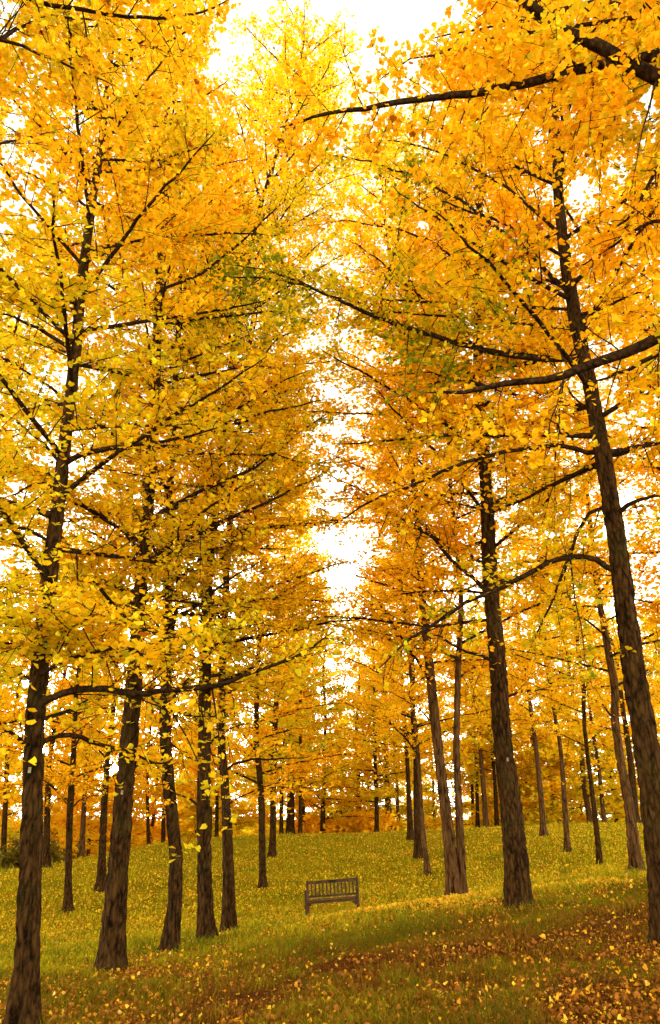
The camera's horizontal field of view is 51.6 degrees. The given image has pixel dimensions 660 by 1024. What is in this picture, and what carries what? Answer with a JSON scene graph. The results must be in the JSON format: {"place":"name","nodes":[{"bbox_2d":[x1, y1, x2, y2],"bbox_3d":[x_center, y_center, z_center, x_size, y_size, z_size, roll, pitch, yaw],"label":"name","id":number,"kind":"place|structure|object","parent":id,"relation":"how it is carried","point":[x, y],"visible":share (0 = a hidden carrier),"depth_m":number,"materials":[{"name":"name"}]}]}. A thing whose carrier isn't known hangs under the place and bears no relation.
{"place":"outdoors","nodes":[
{"label":"outdoors","id":0,"kind":"place"},
{"bbox_2d":[0,820,659,1023],"bbox_3d":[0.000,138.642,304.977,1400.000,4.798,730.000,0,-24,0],"label":"ground","id":1,"kind":"structure","parent":0,"point":[304,982],"depth_m":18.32,"materials":[{"name":"green plant"}]},
{"bbox_2d":[0,689,21,833],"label":"ginkgo tree","id":2,"kind":"object","parent":1,"relation":"on","point":[15,814],"visible":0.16,"depth_m":49.15,"materials":[{"name":"yellow plant"}]},
{"bbox_2d":[0,728,21,845],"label":"ginkgo tree","id":3,"kind":"object","parent":1,"relation":"on","point":[20,819],"visible":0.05,"depth_m":71.96,"materials":[{"name":"yellow plant"}]},
{"bbox_2d":[0,420,30,805],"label":"ginkgo tree","id":4,"kind":"object","parent":1,"relation":"on","point":[19,664],"visible":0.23,"depth_m":20.49,"materials":[{"name":"yellow plant"}]},
{"bbox_2d":[0,596,43,851],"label":"ginkgo tree","id":5,"kind":"object","parent":1,"relation":"on","point":[13,833],"visible":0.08,"depth_m":36.71,"materials":[{"name":"yellow plant"}]},
{"bbox_2d":[0,660,55,844],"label":"ginkgo tree","id":6,"kind":"object","parent":1,"relation":"on","point":[1,804],"visible":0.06,"depth_m":49.95,"materials":[{"name":"yellow plant"}]},
{"bbox_2d":[0,831,84,869],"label":"shrub","id":7,"kind":"object","parent":1,"relation":"on","point":[8,859],"visible":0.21,"depth_m":29.01,"materials":[{"name":"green plant"}]},
{"bbox_2d":[0,567,91,869],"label":"ginkgo tree","id":8,"kind":"object","parent":1,"relation":"on","point":[4,817],"visible":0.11,"depth_m":31.63,"materials":[{"name":"yellow plant"}]},
{"bbox_2d":[0,674,102,850],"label":"ginkgo tree","id":9,"kind":"object","parent":1,"relation":"on","point":[19,823],"visible":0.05,"depth_m":57.97,"materials":[{"name":"yellow plant"}]},
{"bbox_2d":[42,788,65,836],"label":"ginkgo tree","id":10,"kind":"object","parent":1,"relation":"on","point":[56,830],"visible":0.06,"depth_m":43.84,"materials":[{"name":"orange plant"}]},
{"bbox_2d":[0,229,123,766],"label":"ginkgo tree","id":11,"kind":"object","parent":1,"relation":"on","point":[11,326],"visible":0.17,"depth_m":15.01,"materials":[{"name":"yellow plant"}]},
{"bbox_2d":[0,532,129,867],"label":"ginkgo tree","id":12,"kind":"object","parent":1,"relation":"on","point":[46,860],"visible":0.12,"depth_m":27.69,"materials":[{"name":"yellow plant"}]},
{"bbox_2d":[11,664,118,855],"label":"ginkgo tree","id":13,"kind":"object","parent":1,"relation":"on","point":[55,810],"visible":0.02,"depth_m":52.69,"materials":[{"name":"yellow plant"}]},
{"bbox_2d":[0,456,159,913],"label":"ginkgo tree","id":14,"kind":"object","parent":1,"relation":"on","point":[70,778],"visible":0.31,"depth_m":20.46,"materials":[{"name":"yellow plant"}]},
{"bbox_2d":[50,742,113,857],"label":"ginkgo tree","id":15,"kind":"object","parent":1,"relation":"on","point":[77,823],"visible":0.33,"depth_m":34.12,"materials":[{"name":"yellow plant"}]},
{"bbox_2d":[9,581,159,858],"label":"ginkgo tree","id":16,"kind":"object","parent":1,"relation":"on","point":[83,825],"visible":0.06,"depth_m":33.15,"materials":[{"name":"yellow plant"}]},
{"bbox_2d":[50,670,150,855],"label":"ginkgo tree","id":17,"kind":"object","parent":1,"relation":"on","point":[95,828],"visible":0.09,"depth_m":48.86,"materials":[{"name":"yellow plant"}]},
{"bbox_2d":[60,664,161,854],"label":"ginkgo tree","id":18,"kind":"object","parent":1,"relation":"on","point":[155,822],"visible":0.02,"depth_m":55.50,"materials":[{"name":"yellow plant"}]},
{"bbox_2d":[43,501,187,891],"bbox_3d":[-7.992,5.795,24.761,5.049,14.462,4.785,18,-30,-35],"label":"ginkgo tree","id":19,"kind":"object","parent":1,"relation":"on","point":[101,872],"visible":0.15,"depth_m":22.97,"materials":[{"name":"yellow plant"}]},
{"bbox_2d":[73,684,158,848],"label":"ginkgo tree","id":20,"kind":"object","parent":1,"relation":"on","point":[136,833],"visible":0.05,"depth_m":52.61,"materials":[{"name":"yellow plant"}]},
{"bbox_2d":[0,0,240,254],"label":"ginkgo tree","id":21,"kind":"object","parent":1,"relation":"on","point":[42,18],"visible":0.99,"depth_m":7.71,"materials":[{"name":"yellow plant"}]},
{"bbox_2d":[107,788,152,847],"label":"ginkgo tree","id":22,"kind":"object","parent":1,"relation":"on","point":[135,838],"visible":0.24,"depth_m":46.39,"materials":[{"name":"orange plant"}]},
{"bbox_2d":[86,666,196,849],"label":"ginkgo tree","id":23,"kind":"object","parent":1,"relation":"on","point":[154,832],"visible":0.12,"depth_m":52.66,"materials":[{"name":"yellow plant"}]},
{"bbox_2d":[114,628,212,844],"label":"ginkgo tree","id":24,"kind":"object","parent":1,"relation":"on","point":[147,793],"visible":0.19,"depth_m":39.35,"materials":[{"name":"yellow plant"}]},
{"bbox_2d":[113,629,217,842],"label":"ginkgo tree","id":25,"kind":"object","parent":1,"relation":"on","point":[157,794],"visible":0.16,"depth_m":42.36,"materials":[{"name":"yellow plant"}]},
{"bbox_2d":[0,0,360,1023],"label":"ginkgo tree","id":26,"kind":"object","parent":1,"relation":"on","point":[50,632],"visible":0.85,"depth_m":7.79,"materials":[{"name":"yellow plant"}]},
{"bbox_2d":[0,84,361,952],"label":"ginkgo tree","id":27,"kind":"object","parent":1,"relation":"on","point":[170,932],"visible":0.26,"depth_m":10.93,"materials":[{"name":"yellow plant"}]},
{"bbox_2d":[0,0,367,973],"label":"ginkgo tree","id":28,"kind":"object","parent":1,"relation":"on","point":[112,948],"visible":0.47,"depth_m":10.40,"materials":[{"name":"yellow plant"}]},
{"bbox_2d":[140,653,252,843],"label":"ginkgo tree","id":29,"kind":"object","parent":1,"relation":"on","point":[213,810],"visible":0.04,"depth_m":54.27,"materials":[{"name":"yellow plant"}]},
{"bbox_2d":[152,682,250,840],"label":"ginkgo tree","id":30,"kind":"object","parent":1,"relation":"on","point":[220,835],"visible":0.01,"depth_m":70.02,"materials":[{"name":"yellow plant"}]},
{"bbox_2d":[151,656,269,844],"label":"ginkgo tree","id":31,"kind":"object","parent":1,"relation":"on","point":[188,814],"visible":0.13,"depth_m":51.51,"materials":[{"name":"yellow plant"}]},
{"bbox_2d":[40,0,394,942],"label":"ginkgo tree","id":32,"kind":"object","parent":1,"relation":"on","point":[274,90],"visible":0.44,"depth_m":14.80,"materials":[{"name":"yellow plant"}]},
{"bbox_2d":[178,636,264,837],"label":"ginkgo tree","id":33,"kind":"object","parent":1,"relation":"on","point":[217,808],"visible":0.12,"depth_m":44.26,"materials":[{"name":"yellow plant"}]},
{"bbox_2d":[113,138,380,932],"bbox_3d":[-1.872,-0.923,16.504,6.159,19.611,6.935,-17,-29,34],"label":"ginkgo tree","id":34,"kind":"object","parent":1,"relation":"on","point":[228,917],"visible":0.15,"depth_m":14.18,"materials":[{"name":"yellow plant"}]},
{"bbox_2d":[219,716,283,835],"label":"ginkgo tree","id":35,"kind":"object","parent":1,"relation":"on","point":[250,809],"visible":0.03,"depth_m":82.83,"materials":[{"name":"yellow plant"}]},
{"bbox_2d":[239,717,278,833],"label":"ginkgo tree","id":36,"kind":"object","parent":1,"relation":"on","point":[254,800],"visible":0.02,"depth_m":106.06,"materials":[{"name":"yellow plant"}]},
{"bbox_2d":[150,377,369,888],"bbox_3d":[-2.425,3.316,27.007,7.709,20.804,6.918,0,-24,0],"label":"ginkgo tree","id":37,"kind":"object","parent":1,"relation":"on","point":[262,882],"visible":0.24,"depth_m":24.88,"materials":[{"name":"yellow plant"}]},
{"bbox_2d":[233,703,294,835],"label":"ginkgo tree","id":38,"kind":"object","parent":1,"relation":"on","point":[267,805],"visible":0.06,"depth_m":67.83,"materials":[{"name":"yellow plant"}]},
{"bbox_2d":[211,447,361,857],"bbox_3d":[-2.376,5.807,33.978,7.770,20.802,7.898,0,-24,0],"label":"ginkgo tree","id":39,"kind":"object","parent":1,"relation":"on","point":[272,852],"visible":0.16,"depth_m":31.94,"materials":[{"name":"yellow plant"}]},
{"bbox_2d":[233,680,345,835],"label":"ginkgo tree","id":40,"kind":"object","parent":1,"relation":"on","point":[315,815],"visible":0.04,"depth_m":51.44,"materials":[{"name":"yellow plant"}]},
{"bbox_2d":[240,634,340,834],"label":"ginkgo tree","id":41,"kind":"object","parent":1,"relation":"on","point":[290,823],"visible":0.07,"depth_m":43.51,"materials":[{"name":"yellow plant"}]},
{"bbox_2d":[235,614,346,833],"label":"ginkgo tree","id":42,"kind":"object","parent":1,"relation":"on","point":[281,828],"visible":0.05,"depth_m":43.24,"materials":[{"name":"yellow plant"}]},
{"bbox_2d":[258,714,336,834],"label":"ginkgo tree","id":43,"kind":"object","parent":1,"relation":"on","point":[277,818],"visible":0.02,"depth_m":55.70,"materials":[{"name":"yellow plant"}]},
{"bbox_2d":[260,635,348,825],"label":"ginkgo tree","id":44,"kind":"object","parent":1,"relation":"on","point":[303,811],"visible":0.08,"depth_m":46.46,"materials":[{"name":"yellow plant"}]},
{"bbox_2d":[250,488,361,834],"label":"ginkgo tree","id":45,"kind":"object","parent":1,"relation":"on","point":[325,739],"visible":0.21,"depth_m":41.23,"materials":[{"name":"yellow plant"}]},
{"bbox_2d":[284,810,354,834],"bbox_3d":[-0.461,21.132,45.520,5.548,2.310,6.095,-20,-31,38],"label":"shrub","id":46,"kind":"object","parent":1,"relation":"on","point":[312,826],"visible":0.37,"depth_m":44.28,"materials":[{"name":"orange plant"}]},
{"bbox_2d":[0,822,659,1023],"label":"fallen leaves","id":47,"kind":"object","parent":1,"relation":"on","point":[453,897],"depth_m":7.34,"materials":[{"name":"yellow plant"}]},
{"bbox_2d":[280,573,383,833],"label":"ginkgo tree","id":48,"kind":"object","parent":1,"relation":"on","point":[322,802],"visible":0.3,"depth_m":44.75,"materials":[{"name":"yellow plant"}]},
{"bbox_2d":[304,877,359,915],"bbox_3d":[0.059,10.286,18.212,1.445,0.860,0.689,-5,-28,2],"label":"park bench","id":49,"kind":"object","parent":1,"relation":"on","point":[355,900],"visible":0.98,"depth_m":18.43,"materials":[{"name":"brown wood"}]},
{"bbox_2d":[314,715,353,810],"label":"ginkgo tree","id":50,"kind":"object","parent":1,"relation":"on","point":[343,759],"visible":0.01,"depth_m":90.38,"materials":[{"name":"yellow plant"}]},
{"bbox_2d":[326,807,352,831],"bbox_3d":[0.889,21.932,47.316,4.138,2.679,4.684,-20,-31,37],"label":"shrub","id":51,"kind":"object","parent":1,"relation":"on","point":[337,811],"visible":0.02,"depth_m":46.77,"materials":[{"name":"orange plant"}]},
{"bbox_2d":[315,692,372,814],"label":"ginkgo tree","id":52,"kind":"object","parent":1,"relation":"on","point":[345,748],"visible":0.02,"depth_m":71.77,"materials":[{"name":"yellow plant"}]},
{"bbox_2d":[313,670,413,829],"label":"ginkgo tree","id":53,"kind":"object","parent":1,"relation":"on","point":[337,808],"visible":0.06,"depth_m":61.00,"materials":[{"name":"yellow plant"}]},
{"bbox_2d":[305,606,426,827],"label":"ginkgo tree","id":54,"kind":"object","parent":1,"relation":"on","point":[361,722],"visible":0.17,"depth_m":49.56,"materials":[{"name":"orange plant"}]},
{"bbox_2d":[331,804,403,833],"bbox_3d":[2.602,20.840,45.662,5.218,2.503,5.652,-18,-30,35],"label":"shrub","id":55,"kind":"object","parent":1,"relation":"on","point":[384,821],"visible":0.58,"depth_m":44.49,"materials":[{"name":"orange plant"}]},
{"bbox_2d":[314,575,431,832],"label":"ginkgo tree","id":56,"kind":"object","parent":1,"relation":"on","point":[379,793],"visible":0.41,"depth_m":43.19,"materials":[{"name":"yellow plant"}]},
{"bbox_2d":[342,644,432,829],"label":"ginkgo tree","id":57,"kind":"object","parent":1,"relation":"on","point":[387,806],"visible":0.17,"depth_m":46.47,"materials":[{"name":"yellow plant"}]},
{"bbox_2d":[338,641,440,831],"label":"ginkgo tree","id":58,"kind":"object","parent":1,"relation":"on","point":[393,794],"visible":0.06,"depth_m":48.51,"materials":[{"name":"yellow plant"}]},
{"bbox_2d":[351,664,434,830],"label":"ginkgo tree","id":59,"kind":"object","parent":1,"relation":"on","point":[397,802],"visible":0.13,"depth_m":48.01,"materials":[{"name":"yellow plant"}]},
{"bbox_2d":[329,555,476,840],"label":"ginkgo tree","id":60,"kind":"object","parent":1,"relation":"on","point":[410,832],"visible":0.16,"depth_m":34.78,"materials":[{"name":"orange plant"}]},
{"bbox_2d":[336,526,485,858],"bbox_3d":[3.438,6.877,30.182,6.408,15.539,6.720,0,-24,0],"label":"ginkgo tree","id":61,"kind":"object","parent":1,"relation":"on","point":[418,851],"visible":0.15,"depth_m":28.28,"materials":[{"name":"orange plant"}]},
{"bbox_2d":[317,395,510,875],"bbox_3d":[3.143,3.942,27.222,7.352,19.105,6.392,16,-28,-31],"label":"ginkgo tree","id":62,"kind":"object","parent":1,"relation":"on","point":[396,728],"visible":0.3,"depth_m":25.28,"materials":[{"name":"orange plant"}]},
{"bbox_2d":[392,713,440,824],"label":"ginkgo tree","id":63,"kind":"object","parent":1,"relation":"on","point":[394,801],"visible":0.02,"depth_m":69.81,"materials":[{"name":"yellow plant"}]},
{"bbox_2d":[395,760,440,829],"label":"ginkgo tree","id":64,"kind":"object","parent":1,"relation":"on","point":[427,778],"visible":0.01,"depth_m":87.61,"materials":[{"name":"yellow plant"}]},
{"bbox_2d":[381,658,472,829],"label":"ginkgo tree","id":65,"kind":"object","parent":1,"relation":"on","point":[427,791],"visible":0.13,"depth_m":59.95,"materials":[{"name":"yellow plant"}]},
{"bbox_2d":[208,0,659,950],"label":"ginkgo tree","id":66,"kind":"object","parent":1,"relation":"on","point":[512,272],"visible":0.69,"depth_m":8.95,"materials":[{"name":"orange plant"}]},
{"bbox_2d":[299,73,607,895],"bbox_3d":[2.452,-2.667,17.624,6.124,22.785,5.573,13,-27,-27],"label":"ginkgo tree","id":67,"kind":"object","parent":1,"relation":"on","point":[455,855],"visible":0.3,"depth_m":15.54,"materials":[{"name":"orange plant"}]},
{"bbox_2d":[265,0,659,468],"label":"ginkgo tree","id":68,"kind":"object","parent":1,"relation":"on","point":[554,37],"visible":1,"depth_m":6.69,"materials":[{"name":"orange plant"}]},
{"bbox_2d":[412,637,531,830],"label":"ginkgo tree","id":69,"kind":"object","parent":1,"relation":"on","point":[450,778],"visible":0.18,"depth_m":49.84,"materials":[{"name":"orange plant"}]},
{"bbox_2d":[452,740,493,823],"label":"ginkgo tree","id":70,"kind":"object","parent":1,"relation":"on","point":[467,799],"visible":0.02,"depth_m":69.26,"materials":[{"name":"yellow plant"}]},
{"bbox_2d":[298,21,648,911],"bbox_3d":[2.516,-2.770,12.931,6.337,18.384,5.580,-7,-25,15],"label":"ginkgo tree","id":71,"kind":"object","parent":1,"relation":"on","point":[516,877],"visible":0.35,"depth_m":11.24,"materials":[{"name":"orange plant"}]},
{"bbox_2d":[428,627,520,826],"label":"ginkgo tree","id":72,"kind":"object","parent":1,"relation":"on","point":[477,815],"visible":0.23,"depth_m":46.39,"materials":[{"name":"orange plant"}]},
{"bbox_2d":[449,692,529,827],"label":"ginkgo tree","id":73,"kind":"object","parent":1,"relation":"on","point":[453,794],"visible":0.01,"depth_m":86.22,"materials":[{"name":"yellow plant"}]},
{"bbox_2d":[442,614,543,827],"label":"ginkgo tree","id":74,"kind":"object","parent":1,"relation":"on","point":[470,740],"visible":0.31,"depth_m":45.05,"materials":[{"name":"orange plant"}]},
{"bbox_2d":[452,684,537,824],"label":"ginkgo tree","id":75,"kind":"object","parent":1,"relation":"on","point":[491,793],"visible":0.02,"depth_m":59.75,"materials":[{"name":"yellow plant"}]},
{"bbox_2d":[448,614,548,826],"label":"ginkgo tree","id":76,"kind":"object","parent":1,"relation":"on","point":[496,812],"visible":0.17,"depth_m":46.03,"materials":[{"name":"orange plant"}]},
{"bbox_2d":[432,584,583,827],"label":"ginkgo tree","id":77,"kind":"object","parent":1,"relation":"on","point":[524,800],"visible":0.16,"depth_m":48.22,"materials":[{"name":"orange plant"}]},
{"bbox_2d":[490,747,571,823],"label":"broadleaf tree","id":78,"kind":"object","parent":1,"relation":"on","point":[530,797],"visible":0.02,"depth_m":55.60,"materials":[{"name":"orange plant"}]},
{"bbox_2d":[467,520,599,835],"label":"ginkgo tree","id":79,"kind":"object","parent":1,"relation":"on","point":[543,830],"visible":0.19,"depth_m":31.87,"materials":[{"name":"orange plant"}]},
{"bbox_2d":[479,633,596,824],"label":"ginkgo tree","id":80,"kind":"object","parent":1,"relation":"on","point":[575,818],"visible":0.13,"depth_m":48.17,"materials":[{"name":"orange plant"}]},
{"bbox_2d":[483,477,613,851],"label":"ginkgo tree","id":81,"kind":"object","parent":1,"relation":"on","point":[567,843],"visible":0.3,"depth_m":26.54,"materials":[{"name":"orange plant"}]},
{"bbox_2d":[524,718,598,823],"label":"broadleaf tree","id":82,"kind":"object","parent":1,"relation":"on","point":[540,745],"visible":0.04,"depth_m":51.67,"materials":[{"name":"orange plant"}]},
{"bbox_2d":[473,353,659,870],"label":"ginkgo tree","id":83,"kind":"object","parent":1,"relation":"on","point":[635,859],"visible":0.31,"depth_m":18.05,"materials":[{"name":"orange plant"}]},
{"bbox_2d":[525,695,609,821],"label":"ginkgo tree","id":84,"kind":"object","parent":1,"relation":"on","point":[554,770],"visible":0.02,"depth_m":70.53,"materials":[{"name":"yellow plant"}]},
{"bbox_2d":[545,679,618,823],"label":"ginkgo tree","id":85,"kind":"object","parent":1,"relation":"on","point":[578,814],"visible":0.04,"depth_m":60.56,"materials":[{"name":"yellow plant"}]},
{"bbox_2d":[505,430,659,864],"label":"ginkgo tree","id":86,"kind":"object","parent":1,"relation":"on","point":[598,688],"visible":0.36,"depth_m":22.53,"materials":[{"name":"orange plant"}]},
{"bbox_2d":[518,539,659,825],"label":"ginkgo tree","id":87,"kind":"object","parent":1,"relation":"on","point":[575,791],"visible":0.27,"depth_m":43.66,"materials":[{"name":"orange plant"}]},
{"bbox_2d":[552,602,632,822],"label":"ginkgo tree","id":88,"kind":"object","parent":1,"relation":"on","point":[602,805],"visible":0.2,"depth_m":43.48,"materials":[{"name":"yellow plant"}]},
{"bbox_2d":[552,167,659,637],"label":"ginkgo tree","id":89,"kind":"object","parent":1,"relation":"on","point":[654,607],"visible":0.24,"depth_m":14.54,"materials":[{"name":"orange plant"}]},
{"bbox_2d":[554,609,659,821],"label":"ginkgo tree","id":90,"kind":"object","parent":1,"relation":"on","point":[601,755],"visible":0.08,"depth_m":51.23,"materials":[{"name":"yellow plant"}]},
{"bbox_2d":[576,726,639,823],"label":"broadleaf tree","id":91,"kind":"object","parent":1,"relation":"on","point":[615,820],"visible":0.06,"depth_m":53.64,"materials":[{"name":"orange plant"}]},
{"bbox_2d":[558,563,659,822],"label":"ginkgo tree","id":92,"kind":"object","parent":1,"relation":"on","point":[629,754],"visible":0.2,"depth_m":38.25,"materials":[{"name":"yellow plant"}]},
{"bbox_2d":[606,598,659,775],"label":"ginkgo tree","id":93,"kind":"object","parent":1,"relation":"on","point":[644,619],"visible":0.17,"depth_m":52.22,"materials":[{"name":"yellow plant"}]},
{"bbox_2d":[635,616,659,769],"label":"ginkgo tree","id":94,"kind":"object","parent":1,"relation":"on","point":[649,682],"visible":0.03,"depth_m":61.54,"materials":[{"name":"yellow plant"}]},
{"bbox_2d":[0,0,659,820],"label":"sky","id":95,"kind":"structure","parent":0,"point":[401,21],"materials":[{"name":"white"}]}
]}

